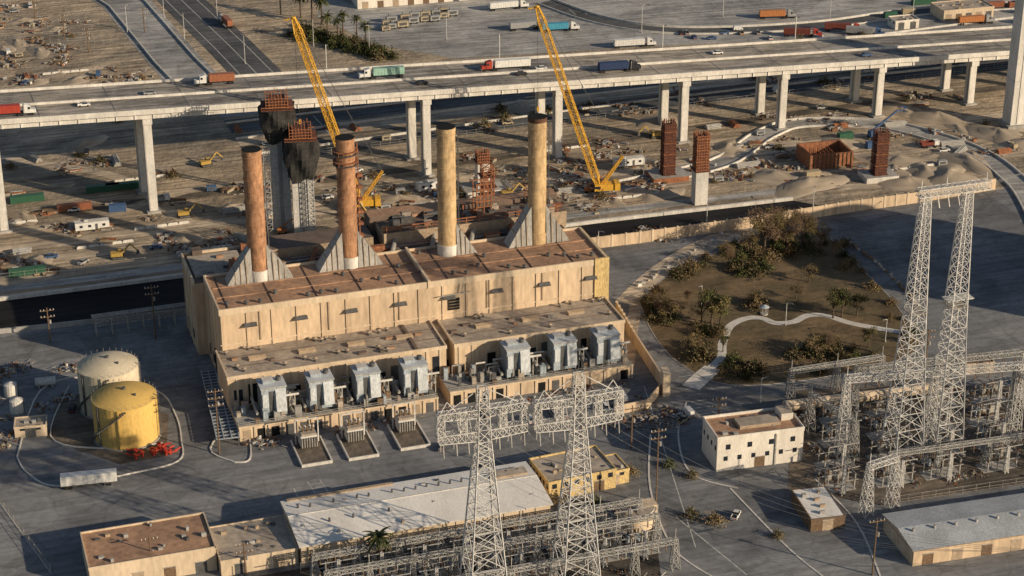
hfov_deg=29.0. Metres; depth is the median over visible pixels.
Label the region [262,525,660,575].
switchyard gravel
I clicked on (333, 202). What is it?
dirt mound
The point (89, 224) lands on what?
site office
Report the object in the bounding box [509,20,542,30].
semi truck
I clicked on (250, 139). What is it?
service road
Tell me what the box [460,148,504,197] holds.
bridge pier
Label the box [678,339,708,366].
shrub
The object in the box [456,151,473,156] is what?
lumber stack
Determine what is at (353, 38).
shrub
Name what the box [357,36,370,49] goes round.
shrub
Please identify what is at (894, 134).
scrap pile
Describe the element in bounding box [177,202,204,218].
excavator
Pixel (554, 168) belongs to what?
lumber stack
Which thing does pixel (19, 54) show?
site generator
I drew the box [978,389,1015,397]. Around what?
circuit breaker
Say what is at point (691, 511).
shrub
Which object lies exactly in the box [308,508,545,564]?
windows
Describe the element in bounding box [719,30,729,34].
parked car
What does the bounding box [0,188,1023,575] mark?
plant yard pavement
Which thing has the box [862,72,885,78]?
scrap pile
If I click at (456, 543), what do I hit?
busbar rack
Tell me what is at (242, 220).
service road
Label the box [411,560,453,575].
busbar rack
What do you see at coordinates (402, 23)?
site generator
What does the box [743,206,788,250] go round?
bare tree
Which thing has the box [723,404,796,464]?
windows
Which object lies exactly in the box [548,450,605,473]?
roof units
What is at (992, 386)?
busbar rack
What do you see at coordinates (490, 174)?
steel frame tower
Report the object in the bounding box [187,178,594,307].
roof
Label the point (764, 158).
dirt mound
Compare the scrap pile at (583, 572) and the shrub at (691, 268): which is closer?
the scrap pile at (583, 572)
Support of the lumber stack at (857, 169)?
on the ground at (184, 144)
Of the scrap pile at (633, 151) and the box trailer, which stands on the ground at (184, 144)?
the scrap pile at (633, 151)
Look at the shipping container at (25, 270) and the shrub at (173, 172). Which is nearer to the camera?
the shipping container at (25, 270)
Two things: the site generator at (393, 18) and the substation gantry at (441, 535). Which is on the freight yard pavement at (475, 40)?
the site generator at (393, 18)
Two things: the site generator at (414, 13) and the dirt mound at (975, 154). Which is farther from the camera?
the site generator at (414, 13)
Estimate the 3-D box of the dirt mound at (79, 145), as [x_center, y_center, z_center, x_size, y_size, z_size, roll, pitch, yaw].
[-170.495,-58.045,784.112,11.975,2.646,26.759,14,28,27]
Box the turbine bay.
[215,296,624,410]
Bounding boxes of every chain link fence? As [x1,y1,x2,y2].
[0,497,50,572]
[1,35,147,45]
[2,204,591,278]
[234,83,670,136]
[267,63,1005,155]
[300,520,550,571]
[465,35,854,58]
[616,420,685,433]
[791,374,1014,389]
[881,477,1023,504]
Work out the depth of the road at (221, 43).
903.86 m
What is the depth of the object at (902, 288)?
675.46 m
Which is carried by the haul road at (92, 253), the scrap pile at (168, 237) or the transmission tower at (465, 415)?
the scrap pile at (168, 237)
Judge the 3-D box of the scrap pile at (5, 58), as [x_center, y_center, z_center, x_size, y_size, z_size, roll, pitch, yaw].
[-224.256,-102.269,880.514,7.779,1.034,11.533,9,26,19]
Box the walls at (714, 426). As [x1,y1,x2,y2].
[702,407,804,471]
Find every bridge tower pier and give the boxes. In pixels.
[257,88,296,233]
[281,118,319,232]
[997,0,1023,129]
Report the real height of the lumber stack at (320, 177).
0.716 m
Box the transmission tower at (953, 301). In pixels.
[876,172,991,463]
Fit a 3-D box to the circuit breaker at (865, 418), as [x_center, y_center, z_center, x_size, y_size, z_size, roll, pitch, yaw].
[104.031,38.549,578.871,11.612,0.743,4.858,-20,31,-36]
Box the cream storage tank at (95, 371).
[76,348,141,418]
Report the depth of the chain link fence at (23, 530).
519.65 m
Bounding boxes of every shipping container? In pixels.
[8,264,45,277]
[9,192,44,203]
[57,200,91,212]
[85,182,119,193]
[106,180,138,191]
[109,202,125,212]
[804,169,820,176]
[837,130,853,138]
[865,140,871,148]
[883,11,897,17]
[901,7,915,13]
[911,0,936,4]
[986,0,1004,6]
[1007,1,1014,7]
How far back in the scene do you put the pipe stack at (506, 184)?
742.31 m
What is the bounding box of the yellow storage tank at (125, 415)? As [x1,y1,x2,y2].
[91,379,161,451]
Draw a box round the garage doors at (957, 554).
[922,539,1021,564]
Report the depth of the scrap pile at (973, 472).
551.07 m
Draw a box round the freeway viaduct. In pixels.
[0,26,1011,233]
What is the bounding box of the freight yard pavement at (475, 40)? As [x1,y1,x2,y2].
[318,0,1013,58]
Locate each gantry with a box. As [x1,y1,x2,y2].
[310,489,642,575]
[323,504,661,575]
[457,530,680,575]
[782,382,941,413]
[784,346,885,399]
[803,383,859,463]
[834,353,1023,460]
[848,349,1023,426]
[857,445,899,518]
[884,429,1023,482]
[1004,360,1023,445]
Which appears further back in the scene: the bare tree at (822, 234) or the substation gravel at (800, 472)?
the bare tree at (822, 234)
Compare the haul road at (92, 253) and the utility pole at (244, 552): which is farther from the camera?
the haul road at (92, 253)
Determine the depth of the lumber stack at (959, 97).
833.33 m
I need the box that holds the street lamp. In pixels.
[759,376,769,402]
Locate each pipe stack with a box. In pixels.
[1,159,6,164]
[22,72,29,79]
[23,152,42,162]
[110,154,121,166]
[222,205,244,213]
[233,124,242,132]
[236,231,246,242]
[348,123,361,131]
[409,200,434,204]
[501,179,516,191]
[557,187,574,192]
[645,157,657,164]
[705,123,721,129]
[728,119,740,127]
[735,160,760,168]
[832,122,847,127]
[882,120,906,127]
[939,139,964,146]
[954,145,967,152]
[995,147,1011,153]
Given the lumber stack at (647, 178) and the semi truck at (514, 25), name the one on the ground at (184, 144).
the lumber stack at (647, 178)
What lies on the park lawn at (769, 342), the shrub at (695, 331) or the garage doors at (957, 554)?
the shrub at (695, 331)
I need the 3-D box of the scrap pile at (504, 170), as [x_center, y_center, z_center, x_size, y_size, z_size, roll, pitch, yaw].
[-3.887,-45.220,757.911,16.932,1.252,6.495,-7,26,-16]
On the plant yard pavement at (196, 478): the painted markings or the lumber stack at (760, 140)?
the painted markings
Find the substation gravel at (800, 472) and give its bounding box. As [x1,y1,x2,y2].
[788,385,1023,504]
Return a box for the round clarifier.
[615,497,657,531]
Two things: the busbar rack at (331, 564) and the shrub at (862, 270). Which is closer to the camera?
the busbar rack at (331, 564)
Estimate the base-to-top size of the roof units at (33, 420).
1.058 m
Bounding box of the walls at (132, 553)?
[80,512,216,575]
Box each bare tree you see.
[646,290,664,306]
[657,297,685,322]
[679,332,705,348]
[682,289,695,303]
[716,241,739,265]
[738,229,759,250]
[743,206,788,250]
[746,290,759,300]
[759,203,790,237]
[772,214,803,246]
[789,209,826,242]
[789,283,802,298]
[800,263,818,281]
[804,333,829,350]
[811,221,832,246]
[820,330,842,349]
[830,238,846,257]
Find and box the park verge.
[616,229,754,363]
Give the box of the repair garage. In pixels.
[930,0,994,21]
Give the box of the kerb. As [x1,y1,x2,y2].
[16,377,880,575]
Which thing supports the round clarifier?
on the plant yard pavement at (196, 478)
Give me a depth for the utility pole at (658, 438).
528.40 m
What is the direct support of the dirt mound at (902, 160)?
on the ground at (184, 144)
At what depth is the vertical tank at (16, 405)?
581.93 m
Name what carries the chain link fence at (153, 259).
on the ground at (184, 144)
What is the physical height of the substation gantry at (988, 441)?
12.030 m
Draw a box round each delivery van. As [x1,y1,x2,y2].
[618,392,627,402]
[683,406,694,416]
[733,25,742,30]
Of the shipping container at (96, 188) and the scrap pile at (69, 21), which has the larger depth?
the scrap pile at (69, 21)
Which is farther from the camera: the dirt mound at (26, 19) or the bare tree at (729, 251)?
the dirt mound at (26, 19)
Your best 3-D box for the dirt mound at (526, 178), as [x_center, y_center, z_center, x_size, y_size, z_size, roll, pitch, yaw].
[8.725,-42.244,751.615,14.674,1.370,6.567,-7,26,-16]
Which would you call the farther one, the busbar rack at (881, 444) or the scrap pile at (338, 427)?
the scrap pile at (338, 427)
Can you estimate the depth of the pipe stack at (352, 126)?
798.87 m
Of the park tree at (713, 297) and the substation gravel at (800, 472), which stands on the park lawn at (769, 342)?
the park tree at (713, 297)
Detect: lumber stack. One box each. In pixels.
[5,189,25,195]
[23,35,41,39]
[24,28,42,32]
[29,208,57,215]
[33,16,47,19]
[34,267,59,275]
[57,167,81,172]
[90,223,112,230]
[90,237,116,245]
[105,200,118,205]
[155,169,167,174]
[157,231,172,238]
[162,198,186,205]
[219,185,241,188]
[221,184,240,193]
[264,201,272,207]
[295,108,311,112]
[313,123,338,128]
[314,175,324,181]
[391,199,414,205]
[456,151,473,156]
[490,156,496,162]
[525,93,534,98]
[546,164,560,172]
[561,172,584,177]
[562,143,570,155]
[576,202,592,209]
[620,179,646,185]
[641,176,650,182]
[732,143,743,147]
[742,142,761,147]
[750,138,769,142]
[765,160,776,168]
[766,79,775,84]
[774,152,793,158]
[828,126,841,131]
[834,77,843,81]
[855,166,868,172]
[913,101,935,107]
[928,126,942,134]
[953,94,963,99]
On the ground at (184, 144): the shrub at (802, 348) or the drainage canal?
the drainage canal
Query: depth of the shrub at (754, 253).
683.50 m
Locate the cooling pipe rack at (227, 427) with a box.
[200,368,239,447]
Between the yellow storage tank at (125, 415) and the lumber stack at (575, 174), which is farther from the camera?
the lumber stack at (575, 174)
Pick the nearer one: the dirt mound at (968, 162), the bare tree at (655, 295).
the bare tree at (655, 295)
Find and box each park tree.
[688,300,713,323]
[697,283,729,326]
[707,294,731,322]
[717,334,731,351]
[824,292,844,318]
[829,285,855,316]
[848,292,870,315]
[859,326,877,347]
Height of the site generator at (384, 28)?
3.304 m
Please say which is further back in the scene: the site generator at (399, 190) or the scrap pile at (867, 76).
the scrap pile at (867, 76)
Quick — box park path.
[682,313,898,389]
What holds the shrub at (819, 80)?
on the ground at (184, 144)
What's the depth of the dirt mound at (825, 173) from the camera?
755.11 m
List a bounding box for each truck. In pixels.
[0,103,36,115]
[12,246,31,254]
[67,207,79,212]
[77,101,89,106]
[157,193,169,202]
[194,72,234,85]
[219,14,232,28]
[358,65,404,79]
[480,57,530,71]
[489,0,528,10]
[502,119,513,124]
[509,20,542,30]
[542,21,579,32]
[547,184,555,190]
[597,59,640,72]
[613,37,655,48]
[676,414,689,423]
[730,509,740,520]
[759,9,796,18]
[763,143,774,148]
[783,27,821,37]
[816,104,827,109]
[824,22,858,31]
[846,25,884,34]
[920,139,939,148]
[958,14,994,24]
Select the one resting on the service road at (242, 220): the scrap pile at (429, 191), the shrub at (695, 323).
the scrap pile at (429, 191)
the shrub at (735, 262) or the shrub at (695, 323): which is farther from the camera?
the shrub at (735, 262)
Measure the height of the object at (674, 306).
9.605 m
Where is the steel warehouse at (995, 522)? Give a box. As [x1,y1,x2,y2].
[882,493,1023,565]
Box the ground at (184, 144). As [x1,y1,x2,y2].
[0,0,1023,295]
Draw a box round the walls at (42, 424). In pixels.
[13,414,47,437]
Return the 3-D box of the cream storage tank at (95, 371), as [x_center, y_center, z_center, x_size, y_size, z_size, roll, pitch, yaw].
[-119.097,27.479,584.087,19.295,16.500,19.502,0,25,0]
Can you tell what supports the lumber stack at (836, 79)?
on the service road at (521, 120)
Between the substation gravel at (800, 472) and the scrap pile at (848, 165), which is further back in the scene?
the scrap pile at (848, 165)
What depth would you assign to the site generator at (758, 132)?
792.67 m
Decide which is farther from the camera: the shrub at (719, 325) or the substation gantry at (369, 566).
the shrub at (719, 325)
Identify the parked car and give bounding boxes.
[9,9,18,12]
[44,253,57,258]
[76,258,88,265]
[143,90,155,94]
[149,243,162,249]
[321,194,333,199]
[415,80,427,84]
[514,172,526,177]
[515,71,527,75]
[525,414,533,423]
[535,65,546,68]
[549,410,558,416]
[559,409,569,418]
[603,401,610,410]
[706,35,716,39]
[711,50,722,54]
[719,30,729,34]
[860,52,871,56]
[938,147,949,151]
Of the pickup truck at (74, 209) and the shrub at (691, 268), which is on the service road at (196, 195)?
the pickup truck at (74, 209)
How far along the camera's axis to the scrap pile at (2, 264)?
677.14 m
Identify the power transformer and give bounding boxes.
[290,417,332,467]
[336,411,378,460]
[387,401,430,450]
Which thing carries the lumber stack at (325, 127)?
on the road at (221, 43)
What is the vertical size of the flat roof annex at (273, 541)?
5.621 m
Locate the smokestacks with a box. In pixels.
[224,113,568,285]
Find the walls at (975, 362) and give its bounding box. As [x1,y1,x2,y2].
[960,355,994,373]
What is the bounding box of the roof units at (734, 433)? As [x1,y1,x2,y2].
[722,413,777,435]
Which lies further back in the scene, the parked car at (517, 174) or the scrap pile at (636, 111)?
the scrap pile at (636, 111)
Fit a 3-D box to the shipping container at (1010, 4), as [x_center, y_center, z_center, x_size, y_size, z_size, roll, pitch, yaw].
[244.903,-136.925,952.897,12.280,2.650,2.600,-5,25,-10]
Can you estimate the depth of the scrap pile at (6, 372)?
605.66 m
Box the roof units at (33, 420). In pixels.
[24,417,40,423]
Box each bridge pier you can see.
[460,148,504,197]
[646,118,688,183]
[690,128,710,205]
[857,126,898,183]
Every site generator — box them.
[15,51,26,57]
[206,184,218,191]
[380,203,390,208]
[381,19,391,24]
[381,24,391,31]
[381,133,393,140]
[386,14,396,21]
[387,22,396,28]
[395,187,408,193]
[396,18,411,27]
[400,12,409,19]
[408,15,420,23]
[409,10,419,17]
[420,9,430,15]
[420,14,429,22]
[429,14,442,21]
[431,8,440,14]
[438,6,448,11]
[439,11,449,18]
[446,7,461,16]
[713,174,723,182]
[755,129,767,135]
[937,159,947,165]
[1009,141,1017,148]
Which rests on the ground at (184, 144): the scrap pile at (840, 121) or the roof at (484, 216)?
the scrap pile at (840, 121)
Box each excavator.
[110,243,139,259]
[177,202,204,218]
[199,151,224,167]
[357,201,365,223]
[500,182,526,193]
[637,125,660,138]
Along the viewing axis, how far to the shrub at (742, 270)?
670.46 m
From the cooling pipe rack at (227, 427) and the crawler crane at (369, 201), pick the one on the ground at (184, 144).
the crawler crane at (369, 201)
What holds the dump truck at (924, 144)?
on the haul road at (917, 149)
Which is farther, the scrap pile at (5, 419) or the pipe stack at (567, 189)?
the pipe stack at (567, 189)
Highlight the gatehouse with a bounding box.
[888,14,919,29]
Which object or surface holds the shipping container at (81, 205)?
on the service road at (196, 195)
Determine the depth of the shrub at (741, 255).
682.91 m
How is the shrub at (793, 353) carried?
on the park lawn at (769, 342)
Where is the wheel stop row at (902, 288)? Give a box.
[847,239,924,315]
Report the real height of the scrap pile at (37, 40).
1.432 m
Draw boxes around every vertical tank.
[4,381,18,398]
[9,397,24,414]
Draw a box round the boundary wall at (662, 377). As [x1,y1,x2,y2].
[614,301,670,414]
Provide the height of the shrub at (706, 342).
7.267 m
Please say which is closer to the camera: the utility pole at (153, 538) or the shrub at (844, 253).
the utility pole at (153, 538)
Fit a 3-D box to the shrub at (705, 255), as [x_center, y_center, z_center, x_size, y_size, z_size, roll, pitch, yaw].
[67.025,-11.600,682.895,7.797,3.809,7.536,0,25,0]
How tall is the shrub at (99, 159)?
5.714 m
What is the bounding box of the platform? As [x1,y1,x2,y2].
[230,344,633,441]
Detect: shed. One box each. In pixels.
[351,0,461,8]
[791,486,845,531]
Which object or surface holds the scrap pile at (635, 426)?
on the plant yard pavement at (196, 478)
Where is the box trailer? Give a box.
[60,468,117,489]
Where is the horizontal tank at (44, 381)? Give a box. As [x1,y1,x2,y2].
[35,376,55,388]
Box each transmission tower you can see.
[436,384,528,575]
[532,371,623,575]
[876,172,991,463]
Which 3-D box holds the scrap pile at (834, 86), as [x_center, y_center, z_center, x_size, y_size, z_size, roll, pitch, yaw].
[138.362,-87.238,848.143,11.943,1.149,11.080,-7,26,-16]
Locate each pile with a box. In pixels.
[0,0,31,10]
[0,54,12,61]
[0,59,28,68]
[0,77,35,84]
[0,252,22,261]
[0,253,7,271]
[0,357,29,371]
[0,368,15,378]
[0,414,17,421]
[0,429,14,438]
[0,431,20,451]
[1,361,34,374]
[3,75,47,80]
[17,259,40,266]
[20,19,55,27]
[22,36,47,45]
[25,402,49,413]
[41,43,69,49]
[44,59,73,65]
[44,219,79,230]
[49,391,74,403]
[51,360,76,377]
[52,54,72,60]
[54,28,69,34]
[54,45,82,54]
[57,166,71,175]
[60,158,91,165]
[62,361,76,372]
[64,19,89,23]
[64,227,97,236]
[80,71,116,79]
[95,158,112,169]
[98,79,125,82]
[106,64,117,71]
[120,68,152,80]
[137,214,163,222]
[153,235,174,246]
[158,231,177,245]
[166,246,189,257]
[171,235,209,252]
[195,239,220,246]
[205,227,236,233]
[213,230,237,246]
[227,210,245,217]
[235,182,243,194]
[239,205,292,216]
[240,436,273,449]
[255,434,290,446]
[331,425,345,438]
[356,172,386,179]
[361,419,377,432]
[377,416,425,424]
[378,183,414,190]
[380,417,394,425]
[409,188,436,196]
[437,403,457,424]
[461,153,474,161]
[468,125,498,134]
[492,166,522,173]
[503,164,546,172]
[509,175,527,190]
[533,390,562,398]
[547,155,578,163]
[553,175,589,186]
[555,167,580,178]
[558,195,579,203]
[564,384,598,391]
[566,158,593,174]
[570,103,604,115]
[574,177,592,185]
[575,571,590,575]
[576,383,603,399]
[579,201,613,213]
[588,148,612,162]
[589,136,628,144]
[590,141,620,148]
[601,101,634,110]
[603,415,631,434]
[610,379,635,385]
[611,565,628,575]
[613,146,646,154]
[614,107,654,116]
[620,415,643,431]
[624,414,650,428]
[633,167,648,174]
[634,395,657,406]
[635,181,666,190]
[636,408,660,425]
[644,158,659,168]
[649,412,696,424]
[651,418,673,429]
[656,238,671,242]
[657,404,685,416]
[663,422,677,428]
[669,87,696,99]
[690,96,712,107]
[713,166,751,177]
[714,172,753,181]
[751,157,766,168]
[759,110,775,119]
[766,76,777,84]
[769,147,795,161]
[774,134,800,141]
[776,162,810,171]
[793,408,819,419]
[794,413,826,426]
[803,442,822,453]
[808,116,818,124]
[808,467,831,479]
[820,79,849,89]
[821,110,848,119]
[823,119,857,124]
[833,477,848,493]
[837,162,867,167]
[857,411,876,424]
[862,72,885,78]
[871,455,899,475]
[890,132,914,137]
[893,90,933,99]
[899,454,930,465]
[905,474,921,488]
[916,136,938,148]
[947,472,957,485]
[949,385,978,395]
[950,129,981,144]
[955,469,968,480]
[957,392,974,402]
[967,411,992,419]
[970,146,1002,157]
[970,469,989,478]
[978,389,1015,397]
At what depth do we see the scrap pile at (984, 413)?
581.77 m
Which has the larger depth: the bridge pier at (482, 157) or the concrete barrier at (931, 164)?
the concrete barrier at (931, 164)
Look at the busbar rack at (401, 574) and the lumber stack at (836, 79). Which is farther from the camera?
the lumber stack at (836, 79)
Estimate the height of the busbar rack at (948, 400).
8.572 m
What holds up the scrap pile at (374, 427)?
on the plant yard pavement at (196, 478)
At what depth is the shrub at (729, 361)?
609.29 m
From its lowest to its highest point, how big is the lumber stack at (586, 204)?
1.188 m
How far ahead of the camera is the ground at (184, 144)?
791.66 m
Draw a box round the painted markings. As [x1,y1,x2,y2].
[0,0,882,574]
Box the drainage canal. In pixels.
[0,189,819,333]
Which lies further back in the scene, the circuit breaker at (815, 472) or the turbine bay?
the turbine bay
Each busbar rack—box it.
[313,552,355,575]
[355,545,400,575]
[374,567,409,575]
[396,538,441,573]
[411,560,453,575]
[438,530,484,565]
[453,553,496,575]
[481,523,525,558]
[494,545,539,575]
[521,516,565,551]
[535,538,579,573]
[564,509,606,543]
[578,530,620,567]
[601,502,646,536]
[617,523,661,559]
[812,461,859,495]
[813,438,858,471]
[817,416,861,447]
[818,394,861,425]
[865,388,908,419]
[865,409,908,440]
[866,432,911,463]
[870,455,917,487]
[916,403,961,434]
[918,449,965,480]
[919,383,963,410]
[922,424,966,456]
[966,396,1010,427]
[970,375,1011,405]
[973,419,1017,449]
[975,440,1022,473]
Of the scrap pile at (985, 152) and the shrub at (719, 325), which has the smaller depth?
the shrub at (719, 325)
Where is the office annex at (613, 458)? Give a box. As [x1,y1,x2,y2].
[605,453,629,484]
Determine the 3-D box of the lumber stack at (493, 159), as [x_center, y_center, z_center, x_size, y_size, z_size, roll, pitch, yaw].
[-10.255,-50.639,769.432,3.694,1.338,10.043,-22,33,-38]
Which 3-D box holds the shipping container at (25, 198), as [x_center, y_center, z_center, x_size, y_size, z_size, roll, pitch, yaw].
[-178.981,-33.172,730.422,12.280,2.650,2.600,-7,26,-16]
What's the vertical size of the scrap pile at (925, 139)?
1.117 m
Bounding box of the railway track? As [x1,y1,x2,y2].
[224,62,963,149]
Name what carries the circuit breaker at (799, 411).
on the substation gravel at (800, 472)
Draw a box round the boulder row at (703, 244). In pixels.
[636,231,723,286]
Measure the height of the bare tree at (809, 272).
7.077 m
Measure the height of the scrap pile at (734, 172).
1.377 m
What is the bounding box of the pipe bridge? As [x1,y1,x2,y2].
[91,302,185,336]
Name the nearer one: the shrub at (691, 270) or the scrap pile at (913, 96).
the shrub at (691, 270)
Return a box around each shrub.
[3,161,18,169]
[87,152,108,164]
[162,168,182,178]
[282,25,292,37]
[284,20,306,40]
[301,28,320,43]
[305,21,316,36]
[314,23,333,36]
[317,29,330,41]
[320,35,339,49]
[322,29,337,45]
[333,28,347,40]
[338,35,354,47]
[338,38,355,53]
[345,30,363,45]
[351,40,365,54]
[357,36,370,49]
[358,47,373,56]
[362,44,389,62]
[364,39,389,57]
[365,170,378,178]
[379,44,390,55]
[381,44,403,60]
[456,187,469,197]
[471,112,492,126]
[486,95,511,113]
[492,107,515,121]
[545,104,551,115]
[549,490,571,509]
[582,492,607,508]
[583,97,595,106]
[594,189,611,200]
[627,463,642,477]
[634,290,652,302]
[639,301,662,322]
[646,283,671,294]
[655,314,674,327]
[655,455,679,469]
[656,305,681,324]
[656,306,679,321]
[665,260,689,280]
[669,261,693,281]
[675,501,701,521]
[678,255,702,270]
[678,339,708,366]
[680,468,699,480]
[681,337,714,359]
[684,263,701,276]
[684,347,708,366]
[685,267,696,274]
[686,316,704,328]
[687,261,701,269]
[688,327,706,337]
[689,329,718,352]
[692,319,716,336]
[694,250,716,261]
[697,341,721,361]
[698,509,729,531]
[699,261,708,268]
[708,326,722,337]
[711,350,739,368]
[712,317,731,332]
[712,327,728,336]
[713,237,734,256]
[714,366,729,376]
[723,363,746,379]
[724,263,739,273]
[725,347,749,366]
[726,253,743,270]
[726,351,743,367]
[728,235,741,248]
[730,252,749,275]
[732,244,749,259]
[734,265,750,279]
[735,231,769,252]
[738,365,752,376]
[738,368,758,381]
[739,357,763,374]
[739,357,769,376]
[741,285,774,307]
[741,294,770,311]
[743,352,773,378]
[745,258,769,279]
[745,291,770,306]
[746,172,754,178]
[746,246,763,258]
[747,244,764,259]
[748,248,769,261]
[748,256,763,268]
[755,253,776,271]
[761,235,792,247]
[763,247,783,262]
[765,528,787,540]
[766,232,785,248]
[771,139,787,150]
[771,241,787,254]
[776,243,802,262]
[781,339,811,365]
[786,240,802,252]
[788,238,803,253]
[798,234,824,252]
[799,231,812,240]
[799,335,830,363]
[799,342,809,357]
[803,356,825,374]
[807,361,825,373]
[808,341,828,359]
[809,242,826,256]
[812,78,823,84]
[814,73,834,85]
[814,362,830,375]
[818,340,831,357]
[823,341,848,361]
[826,348,850,361]
[827,257,854,271]
[830,330,849,351]
[836,246,850,258]
[837,230,853,248]
[840,250,864,269]
[844,347,865,366]
[846,339,865,353]
[855,266,867,273]
[860,278,882,293]
[862,346,878,357]
[883,313,896,320]
[884,296,900,305]
[901,333,918,345]
[904,323,922,339]
[977,114,994,126]
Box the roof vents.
[222,296,615,371]
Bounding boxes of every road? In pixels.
[0,112,1002,252]
[0,156,233,241]
[0,176,733,284]
[0,180,589,234]
[1,242,200,265]
[7,84,1005,219]
[92,0,216,78]
[157,0,335,134]
[220,16,1012,117]
[226,79,713,132]
[236,69,862,144]
[262,59,1008,162]
[537,0,1013,34]
[619,116,1023,211]
[669,150,1023,189]
[688,129,1023,157]
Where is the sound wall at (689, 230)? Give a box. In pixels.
[591,179,995,247]
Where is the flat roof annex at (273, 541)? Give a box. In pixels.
[210,514,298,575]
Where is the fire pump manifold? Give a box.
[126,442,180,459]
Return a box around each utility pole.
[40,308,54,341]
[57,14,67,39]
[82,27,91,52]
[138,8,147,32]
[141,536,157,550]
[144,285,158,339]
[207,388,223,453]
[235,541,252,574]
[625,405,639,448]
[650,428,665,501]
[712,396,726,413]
[869,518,884,575]
[922,329,934,359]
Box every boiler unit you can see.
[250,375,298,416]
[297,368,345,411]
[344,361,391,404]
[390,354,438,397]
[492,337,540,380]
[539,330,587,372]
[581,324,629,366]
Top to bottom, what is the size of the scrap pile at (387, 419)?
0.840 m
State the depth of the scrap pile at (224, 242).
695.87 m
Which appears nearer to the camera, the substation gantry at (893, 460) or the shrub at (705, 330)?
the substation gantry at (893, 460)
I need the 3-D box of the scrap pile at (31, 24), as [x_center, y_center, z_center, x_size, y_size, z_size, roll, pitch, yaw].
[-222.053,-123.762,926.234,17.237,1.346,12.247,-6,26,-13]
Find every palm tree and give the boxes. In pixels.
[293,0,305,17]
[304,0,312,21]
[313,0,329,23]
[319,9,334,35]
[331,17,343,33]
[335,10,349,32]
[349,14,362,37]
[358,20,371,41]
[361,526,394,572]
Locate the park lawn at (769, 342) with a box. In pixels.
[639,229,918,385]
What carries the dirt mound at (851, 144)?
on the ground at (184, 144)
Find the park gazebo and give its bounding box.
[759,304,768,315]
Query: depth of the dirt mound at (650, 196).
734.63 m
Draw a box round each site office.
[74,217,109,231]
[415,178,436,191]
[613,154,644,167]
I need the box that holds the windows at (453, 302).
[188,273,597,368]
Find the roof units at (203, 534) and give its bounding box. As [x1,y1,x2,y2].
[94,522,206,562]
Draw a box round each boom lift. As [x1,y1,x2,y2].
[277,218,293,234]
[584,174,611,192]
[867,106,907,139]
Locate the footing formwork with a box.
[796,139,853,169]
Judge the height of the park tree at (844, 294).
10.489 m
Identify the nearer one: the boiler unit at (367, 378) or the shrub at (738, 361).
the boiler unit at (367, 378)
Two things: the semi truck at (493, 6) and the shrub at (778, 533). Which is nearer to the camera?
the shrub at (778, 533)
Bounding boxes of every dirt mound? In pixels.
[0,44,16,53]
[0,244,11,251]
[4,38,26,48]
[7,17,39,23]
[7,210,36,225]
[8,218,21,225]
[25,252,53,264]
[26,46,49,58]
[26,77,49,84]
[45,26,66,31]
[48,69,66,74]
[57,181,74,186]
[61,75,91,84]
[62,135,108,155]
[159,200,171,207]
[163,233,203,249]
[215,202,244,211]
[252,133,266,141]
[292,198,323,208]
[328,191,363,208]
[380,193,419,204]
[456,173,474,185]
[508,99,529,114]
[510,145,527,154]
[519,176,552,181]
[555,190,563,200]
[586,190,614,198]
[606,196,625,206]
[627,187,665,202]
[635,114,677,129]
[657,187,685,197]
[710,149,724,156]
[713,139,746,156]
[744,168,796,185]
[749,155,773,162]
[775,175,850,198]
[799,171,831,176]
[821,136,860,149]
[850,176,861,179]
[856,154,936,167]
[869,103,923,117]
[877,175,933,190]
[886,163,909,174]
[906,161,936,178]
[908,110,967,125]
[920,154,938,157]
[928,163,978,187]
[930,151,994,177]
[943,124,967,133]
[965,124,1023,142]
[965,149,984,159]
[991,138,1023,150]
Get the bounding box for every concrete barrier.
[8,219,37,223]
[43,69,88,74]
[77,239,133,249]
[114,174,165,181]
[134,221,188,230]
[176,244,231,254]
[546,144,587,151]
[613,192,656,198]
[861,67,894,72]
[892,163,934,169]
[896,64,935,68]
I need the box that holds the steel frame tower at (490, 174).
[477,162,497,194]
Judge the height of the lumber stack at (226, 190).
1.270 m
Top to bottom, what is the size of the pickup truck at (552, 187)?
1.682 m
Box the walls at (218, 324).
[181,224,608,367]
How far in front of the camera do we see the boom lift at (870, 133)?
789.18 m
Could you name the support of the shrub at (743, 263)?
on the park lawn at (769, 342)
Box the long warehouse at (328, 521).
[280,461,552,565]
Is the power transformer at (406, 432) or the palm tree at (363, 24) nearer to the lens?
the power transformer at (406, 432)
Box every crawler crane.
[284,16,382,213]
[528,5,623,197]
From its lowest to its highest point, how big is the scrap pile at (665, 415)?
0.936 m

